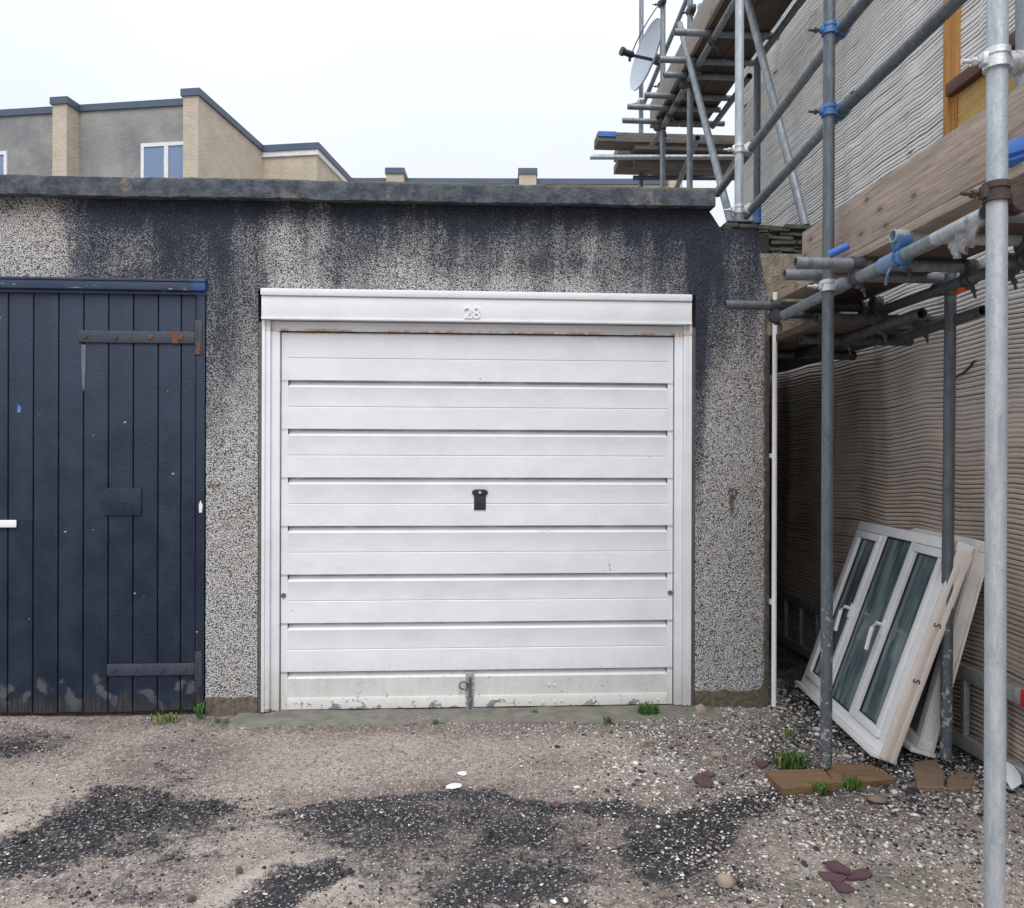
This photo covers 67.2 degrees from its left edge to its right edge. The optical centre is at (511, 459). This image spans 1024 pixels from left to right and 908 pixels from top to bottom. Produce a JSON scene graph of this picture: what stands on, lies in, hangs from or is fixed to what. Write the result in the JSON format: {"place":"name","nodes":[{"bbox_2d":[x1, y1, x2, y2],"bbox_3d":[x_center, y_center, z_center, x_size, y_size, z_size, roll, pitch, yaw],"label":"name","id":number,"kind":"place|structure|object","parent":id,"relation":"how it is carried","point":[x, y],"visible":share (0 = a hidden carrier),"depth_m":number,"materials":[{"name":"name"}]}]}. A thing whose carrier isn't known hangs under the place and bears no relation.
{"place":"outdoors","nodes":[
{"label":"outdoors","id":0,"kind":"place"},
{"bbox_2d":[0,87,354,181],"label":"terraced house","id":1,"kind":"structure","parent":0,"point":[196,132],"depth_m":21.33,"materials":[{"name":"concrete"}]},
{"bbox_2d":[0,151,7,173],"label":"window","id":2,"kind":"structure","parent":1,"relation":"in","point":[3,154],"depth_m":21.70,"materials":[{"name":"white plastic"}]},
{"bbox_2d":[141,141,182,177],"bbox_3d":[-9.438,-7.981,21.064,1.490,1.380,0.059,0,0,8],"label":"window","id":3,"kind":"structure","parent":1,"relation":"in","point":[160,159],"depth_m":21.07,"materials":[{"name":"blue glass"}]},
{"bbox_2d":[0,0,743,226],"label":"sky","id":4,"kind":"structure","parent":0,"point":[425,88],"materials":[{"name":"white"}]},
{"bbox_2d":[0,636,1023,907],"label":"ground","id":5,"kind":"structure","parent":0,"point":[248,776],"depth_m":2.90,"materials":[{"name":"grey gravel"}]},
{"bbox_2d":[147,711,182,723],"bbox_3d":[-1.771,1.318,3.943,0.169,0.039,0.140,0,0,-3],"label":"grass tuft","id":6,"kind":"object","parent":5,"relation":"on","point":[158,717],"visible":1,"depth_m":3.94,"materials":[{"name":"green plant"}]},
{"bbox_2d":[187,894,195,901],"bbox_3d":[-0.974,1.332,2.342,0.021,0.022,0.022,0,0,41],"label":"pebble","id":7,"kind":"object","parent":5,"relation":"on","point":[191,898],"visible":1,"depth_m":2.34,"materials":[{"name":"stone"}]},
{"bbox_2d":[194,699,205,717],"bbox_3d":[-1.609,1.294,3.993,0.099,0.088,0.131,0,0,41],"label":"weed","id":8,"kind":"object","parent":5,"relation":"on","point":[199,713],"visible":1,"depth_m":3.99,"materials":[{"name":"green plant"}]},
{"bbox_2d":[213,717,228,723],"bbox_3d":[-1.482,1.324,3.920,0.086,0.029,0.065,0,0,-3],"label":"weed","id":9,"kind":"object","parent":5,"relation":"on","point":[219,721],"visible":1,"depth_m":3.92,"materials":[{"name":"green plant"}]},
{"bbox_2d":[236,865,242,873],"bbox_3d":[-0.887,1.332,2.506,0.022,0.022,0.017,0,0,-28],"label":"pebble","id":10,"kind":"object","parent":5,"relation":"on","point":[239,869],"visible":1,"depth_m":2.50,"materials":[{"name":"stone"}]},
{"bbox_2d":[0,174,812,726],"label":"garage","id":11,"kind":"structure","parent":5,"relation":"on","point":[294,452],"depth_m":4.11,"materials":[{"name":"concrete"}]},
{"bbox_2d":[0,293,206,714],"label":"boarded door","id":12,"kind":"structure","parent":11,"relation":"in","point":[103,396],"depth_m":4.03,"materials":[{"name":"blue paint"}]},
{"bbox_2d":[281,332,672,709],"bbox_3d":[-0.174,0.333,4.158,2.109,2.015,0.057,0,0,-3],"label":"garage door","id":13,"kind":"structure","parent":11,"relation":"in","point":[468,521],"depth_m":4.16,"materials":[{"name":"white paint"}]},
{"bbox_2d":[636,701,660,715],"bbox_3d":[0.724,1.317,4.088,0.168,0.054,0.131,0,0,-3],"label":"weed","id":14,"kind":"object","parent":11,"relation":"on","point":[646,708],"visible":1,"depth_m":4.07,"materials":[{"name":"green plant"}]},
{"bbox_2d":[694,703,706,712],"bbox_3d":[1.002,1.323,4.097,0.065,0.057,0.043,0,0,-3],"label":"stone","id":15,"kind":"object","parent":11,"relation":"on","point":[700,708],"visible":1,"depth_m":4.08,"materials":[{"name":"beige stone"}]},
{"bbox_2d":[446,783,461,788],"bbox_3d":[-0.240,1.339,3.166,0.060,0.012,0.054,0,0,27],"label":"white flake","id":16,"kind":"object","parent":5,"relation":"on","point":[453,785],"visible":1,"depth_m":3.16,"materials":[{"name":"paper"}]},
{"bbox_2d":[457,771,466,775],"bbox_3d":[-0.214,1.338,3.293,0.042,0.013,0.030,0,0,-3],"label":"white flake","id":17,"kind":"object","parent":5,"relation":"on","point":[462,773],"visible":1,"depth_m":3.28,"materials":[{"name":"paper"}]},
{"bbox_2d":[550,801,560,808],"bbox_3d":[0.170,1.342,3.000,0.031,0.009,0.042,0,0,-40],"label":"slate piece","id":18,"kind":"object","parent":5,"relation":"on","point":[555,804],"visible":1,"depth_m":3.00,"materials":[{"name":"purple stone"}]},
{"bbox_2d":[602,715,613,723],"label":"weed","id":19,"kind":"object","parent":5,"relation":"on","point":[607,719],"visible":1,"depth_m":3.92,"materials":[{"name":"green plant"}]},
{"bbox_2d":[693,774,712,787],"bbox_3d":[0.798,1.343,3.220,0.078,0.014,0.103,0,0,-32],"label":"slate piece","id":20,"kind":"object","parent":5,"relation":"on","point":[700,780],"visible":1,"depth_m":3.22,"materials":[{"name":"stone"}]},
{"bbox_2d":[701,770,715,778],"bbox_3d":[0.837,1.346,3.297,0.051,0.010,0.057,0,0,-32],"label":"slate piece","id":21,"kind":"object","parent":5,"relation":"on","point":[708,774],"visible":0.93,"depth_m":3.29,"materials":[{"name":"stone"}]},
{"bbox_2d":[711,751,724,756],"bbox_3d":[0.937,1.338,3.512,0.059,0.022,0.040,0,0,-3],"label":"stone","id":22,"kind":"object","parent":5,"relation":"on","point":[717,754],"visible":1,"depth_m":3.50,"materials":[{"name":"beige stone"}]},
{"bbox_2d":[715,873,733,887],"bbox_3d":[0.677,1.330,2.444,0.062,0.037,0.039,0,0,-3],"label":"stone","id":23,"kind":"object","parent":5,"relation":"on","point":[724,880],"visible":1,"depth_m":2.43,"materials":[{"name":"beige stone"}]},
{"bbox_2d":[756,759,768,768],"bbox_3d":[1.106,1.342,3.399,0.050,0.008,0.087,0,0,-3],"label":"slate piece","id":24,"kind":"object","parent":5,"relation":"on","point":[761,764],"visible":1,"depth_m":3.40,"materials":[{"name":"stone"}]},
{"bbox_2d":[783,728,795,736],"bbox_3d":[1.350,1.331,3.752,0.057,0.029,0.059,0,0,-33],"label":"weed","id":25,"kind":"object","parent":5,"relation":"on","point":[787,732],"visible":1,"depth_m":3.76,"materials":[{"name":"green plant"}]},
{"bbox_2d":[768,747,813,769],"bbox_3d":[1.221,1.316,3.405,0.197,0.059,0.146,0,0,-3],"label":"grass tuft","id":26,"kind":"object","parent":5,"relation":"on","point":[790,760],"visible":1,"depth_m":3.38,"materials":[{"name":"green plant"}]},
{"bbox_2d":[765,769,836,796],"bbox_3d":[1.210,1.337,3.197,0.258,0.034,0.188,0,0,-3],"label":"sole board","id":27,"kind":"object","parent":5,"relation":"on","point":[784,783],"visible":1,"depth_m":3.18,"materials":[{"name":"brown wood"}]},
{"bbox_2d":[590,0,1023,907],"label":"scaffold","id":28,"kind":"object","parent":5,"relation":"on","point":[1000,62],"visible":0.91,"depth_m":3.28,"materials":[{"name":"metal"}]},
{"bbox_2d":[614,150,629,161],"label":"scaffold board","id":29,"kind":"object","parent":28,"relation":"on","point":[621,152],"visible":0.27,"depth_m":7.81,"materials":[{"name":"brown wood"}]},
{"bbox_2d":[619,6,659,90],"bbox_3d":[1.264,-4.092,7.460,0.436,0.874,0.859,0,0,12],"label":"satellite dish","id":30,"kind":"object","parent":28,"relation":"attached to","point":[646,56],"visible":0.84,"depth_m":7.63,"materials":[{"name":"grey metal"}]},
{"bbox_2d":[614,160,724,174],"bbox_3d":[1.679,-3.008,7.947,1.232,0.080,0.225,0,0,-3],"label":"scaffold board","id":31,"kind":"object","parent":28,"relation":"on","point":[623,167],"visible":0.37,"depth_m":7.94,"materials":[{"name":"brown wood"}]},
{"bbox_2d":[630,143,732,153],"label":"scaffold board","id":32,"kind":"object","parent":28,"relation":"on","point":[669,148],"visible":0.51,"depth_m":7.59,"materials":[{"name":"brown wood"}]},
{"bbox_2d":[594,131,734,150],"bbox_3d":[1.517,-3.147,7.644,1.378,0.089,0.239,0,0,-3],"label":"scaffold board","id":33,"kind":"object","parent":32,"relation":"on","point":[615,140],"visible":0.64,"depth_m":7.54,"materials":[{"name":"brown wood"}]},
{"bbox_2d":[633,153,732,171],"bbox_3d":[1.733,-2.988,7.710,1.051,0.194,0.040,0,0,-3],"label":"scaffold board","id":34,"kind":"object","parent":28,"relation":"on","point":[677,165],"visible":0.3,"depth_m":7.69,"materials":[{"name":"brown wood"}]},
{"bbox_2d":[650,0,724,127],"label":"toe board","id":35,"kind":"object","parent":28,"relation":"on","point":[706,13],"visible":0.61,"depth_m":5.89,"materials":[{"name":"brown wood"}]},
{"bbox_2d":[659,0,758,126],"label":"scaffold board","id":36,"kind":"object","parent":28,"relation":"on","point":[723,44],"visible":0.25,"depth_m":5.82,"materials":[{"name":"brown wood"}]},
{"bbox_2d":[679,0,792,127],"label":"scaffold board","id":37,"kind":"object","parent":28,"relation":"on","point":[769,13],"visible":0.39,"depth_m":5.80,"materials":[{"name":"brown wood"}]},
{"bbox_2d":[770,319,862,350],"bbox_3d":[1.496,-0.663,4.958,0.210,0.037,2.630,0,0,-3],"label":"scaffold board","id":38,"kind":"object","parent":28,"relation":"on","point":[786,340],"depth_m":3.97,"materials":[{"name":"brown wood"}]},
{"bbox_2d":[770,324,901,359],"bbox_3d":[1.709,-0.663,5.003,0.210,0.037,2.566,0,0,-3],"label":"scaffold board","id":39,"kind":"object","parent":28,"relation":"on","point":[839,333],"visible":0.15,"depth_m":3.91,"materials":[{"name":"brown wood"}]},
{"bbox_2d":[828,243,849,257],"bbox_3d":[1.268,-0.811,2.990,0.080,0.051,0.032,0,0,31],"label":"plastic plug","id":40,"kind":"object","parent":28,"relation":"attached to","point":[836,251],"visible":1,"depth_m":2.98,"materials":[{"name":"blue plastic"}]},
{"bbox_2d":[770,325,912,374],"bbox_3d":[1.917,-0.662,5.047,0.200,0.037,2.501,0,0,-3],"label":"scaffold board","id":41,"kind":"object","parent":28,"relation":"on","point":[797,363],"visible":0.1,"depth_m":4.54,"materials":[{"name":"brown wood"}]},
{"bbox_2d":[780,161,1023,298],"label":"scaffold board","id":42,"kind":"object","parent":28,"relation":"on","point":[946,213],"visible":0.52,"depth_m":2.73,"materials":[{"name":"beige wood"}]},
{"bbox_2d":[802,83,1023,269],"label":"toe board","id":43,"kind":"object","parent":42,"relation":"on","point":[948,167],"visible":0.59,"depth_m":2.75,"materials":[{"name":"beige wood"}]},
{"bbox_2d":[1008,136,1023,167],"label":"wrapped bundle","id":44,"kind":"object","parent":42,"relation":"on","point":[1016,151],"visible":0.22,"depth_m":2.23,"materials":[{"name":"blue plastic"}]},
{"bbox_2d":[834,223,1023,302],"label":"scaffold board","id":45,"kind":"object","parent":28,"relation":"on","point":[854,295],"visible":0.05,"depth_m":3.18,"materials":[{"name":"brown wood"}]},
{"bbox_2d":[952,287,967,295],"bbox_3d":[1.923,-0.729,3.299,0.071,0.051,0.046,0,0,-3],"label":"plastic plug","id":46,"kind":"object","parent":28,"relation":"attached to","point":[958,291],"visible":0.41,"depth_m":3.28,"materials":[{"name":"orange plastic"}]},
{"bbox_2d":[948,215,982,258],"bbox_3d":[1.425,-0.704,2.401,0.032,0.120,0.306,0,0,8],"label":"plastic sheet","id":47,"kind":"object","parent":28,"relation":"hanging from","point":[960,243],"visible":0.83,"depth_m":2.42,"materials":[{"name":"white plastic"}]},
{"bbox_2d":[807,781,833,792],"bbox_3d":[1.246,1.326,3.122,0.093,0.039,0.083,0,0,-18],"label":"weed","id":48,"kind":"object","parent":5,"relation":"on","point":[820,787],"visible":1,"depth_m":3.12,"materials":[{"name":"green plant"}]},
{"bbox_2d":[818,871,847,881],"bbox_3d":[1.034,1.345,2.482,0.091,0.010,0.048,0,0,24],"label":"slate piece","id":49,"kind":"object","parent":5,"relation":"on","point":[826,876],"visible":1,"depth_m":2.48,"materials":[{"name":"stone"}]},
{"bbox_2d":[825,860,850,874],"bbox_3d":[1.071,1.337,2.527,0.063,0.012,0.086,0,0,-3],"label":"slate piece","id":50,"kind":"object","parent":5,"relation":"on","point":[835,866],"visible":1,"depth_m":2.52,"materials":[{"name":"stone"}]},
{"bbox_2d":[831,882,854,892],"bbox_3d":[1.045,1.346,2.426,0.058,0.010,0.059,0,0,-3],"label":"slate piece","id":51,"kind":"object","parent":5,"relation":"on","point":[841,887],"visible":1,"depth_m":2.42,"materials":[{"name":"stone"}]},
{"bbox_2d":[840,772,864,791],"bbox_3d":[1.399,1.322,3.164,0.100,0.049,0.122,0,0,26],"label":"weed","id":52,"kind":"object","parent":5,"relation":"on","point":[856,784],"visible":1,"depth_m":3.15,"materials":[{"name":"green plant"}]},
{"bbox_2d":[848,868,872,879],"bbox_3d":[1.120,1.345,2.495,0.099,0.008,0.051,0,0,-18],"label":"slate piece","id":53,"kind":"object","parent":5,"relation":"on","point":[861,874],"visible":1,"depth_m":2.49,"materials":[{"name":"purple stone"}]},
{"bbox_2d":[826,764,895,788],"bbox_3d":[1.454,1.339,3.268,0.270,0.032,0.188,0,0,-3],"label":"sole board","id":54,"kind":"object","parent":5,"relation":"on","point":[870,775],"visible":0.91,"depth_m":3.24,"materials":[{"name":"brown wood"}]},
{"bbox_2d":[865,794,887,803],"bbox_3d":[1.444,1.337,3.051,0.080,0.025,0.065,0,0,33],"label":"stone","id":55,"kind":"object","parent":5,"relation":"on","point":[878,798],"visible":1,"depth_m":3.03,"materials":[{"name":"brown stone"}]},
{"bbox_2d":[743,0,1023,765],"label":"house","id":56,"kind":"structure","parent":5,"relation":"on","point":[888,400],"depth_m":4.29,"materials":[{"name":"brown concrete"}]},
{"bbox_2d":[794,521,973,764],"bbox_3d":[1.837,0.850,3.929,0.439,0.989,1.147,0,0,4],"label":"leaning window","id":57,"kind":"structure","parent":5,"relation":"on","point":[891,611],"depth_m":3.70,"materials":[{"name":"white plastic"}]},
{"bbox_2d":[801,521,973,753],"bbox_3d":[1.855,0.838,3.935,0.403,0.965,1.108,0,0,4],"label":"window frame","id":58,"kind":"structure","parent":57,"relation":"in","point":[876,743],"depth_m":3.77,"materials":[{"name":"white plastic"}]},
{"bbox_2d":[769,584,1023,784],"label":"ladder","id":59,"kind":"object","parent":5,"relation":"on","point":[961,737],"visible":0.3,"depth_m":3.54,"materials":[{"name":"metal"}]},
{"bbox_2d":[769,684,1023,817],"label":"gravel","id":60,"kind":"structure","parent":5,"relation":"on","point":[910,790],"depth_m":3.40,"materials":[{"name":"grey gravel"}]},
{"bbox_2d":[903,528,984,757],"bbox_3d":[1.998,0.845,4.038,0.357,0.978,1.220,0,0,4],"label":"leaning window","id":61,"kind":"structure","parent":60,"relation":"on","point":[922,735],"depth_m":3.44,"materials":[{"name":"plastic"}]},
{"bbox_2d":[905,528,984,751],"bbox_3d":[2.015,0.833,4.035,0.323,0.954,1.200,0,0,4],"label":"window frame","id":62,"kind":"structure","parent":61,"relation":"in","point":[912,736],"depth_m":3.44,"materials":[{"name":"plastic"}]},
{"bbox_2d":[912,759,943,791],"bbox_3d":[1.781,1.345,3.288,0.117,0.023,0.358,0,0,24],"label":"brick","id":63,"kind":"object","parent":5,"relation":"on","point":[929,775],"visible":1,"depth_m":3.25,"materials":[{"name":"brown brick"}]},
{"bbox_2d":[947,770,975,792],"bbox_3d":[1.868,1.346,3.214,0.096,0.021,0.248,0,0,35],"label":"brick","id":64,"kind":"object","parent":5,"relation":"on","point":[957,783],"visible":1,"depth_m":3.19,"materials":[{"name":"brown brick"}]},
{"bbox_2d":[1006,761,1021,789],"bbox_3d":[2.042,1.289,3.138,0.058,0.054,0.183,0,0,34],"label":"paper scrap","id":65,"kind":"object","parent":5,"relation":"on","point":[1013,779],"visible":0.84,"depth_m":3.13,"materials":[{"name":"white paper"}]},
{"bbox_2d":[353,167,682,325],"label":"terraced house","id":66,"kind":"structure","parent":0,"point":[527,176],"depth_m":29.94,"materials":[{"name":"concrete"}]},
{"bbox_2d":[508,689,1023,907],"bbox_3d":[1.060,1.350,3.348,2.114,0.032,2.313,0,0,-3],"label":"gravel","id":67,"kind":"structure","parent":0,"point":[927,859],"depth_m":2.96,"materials":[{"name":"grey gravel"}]}
]}

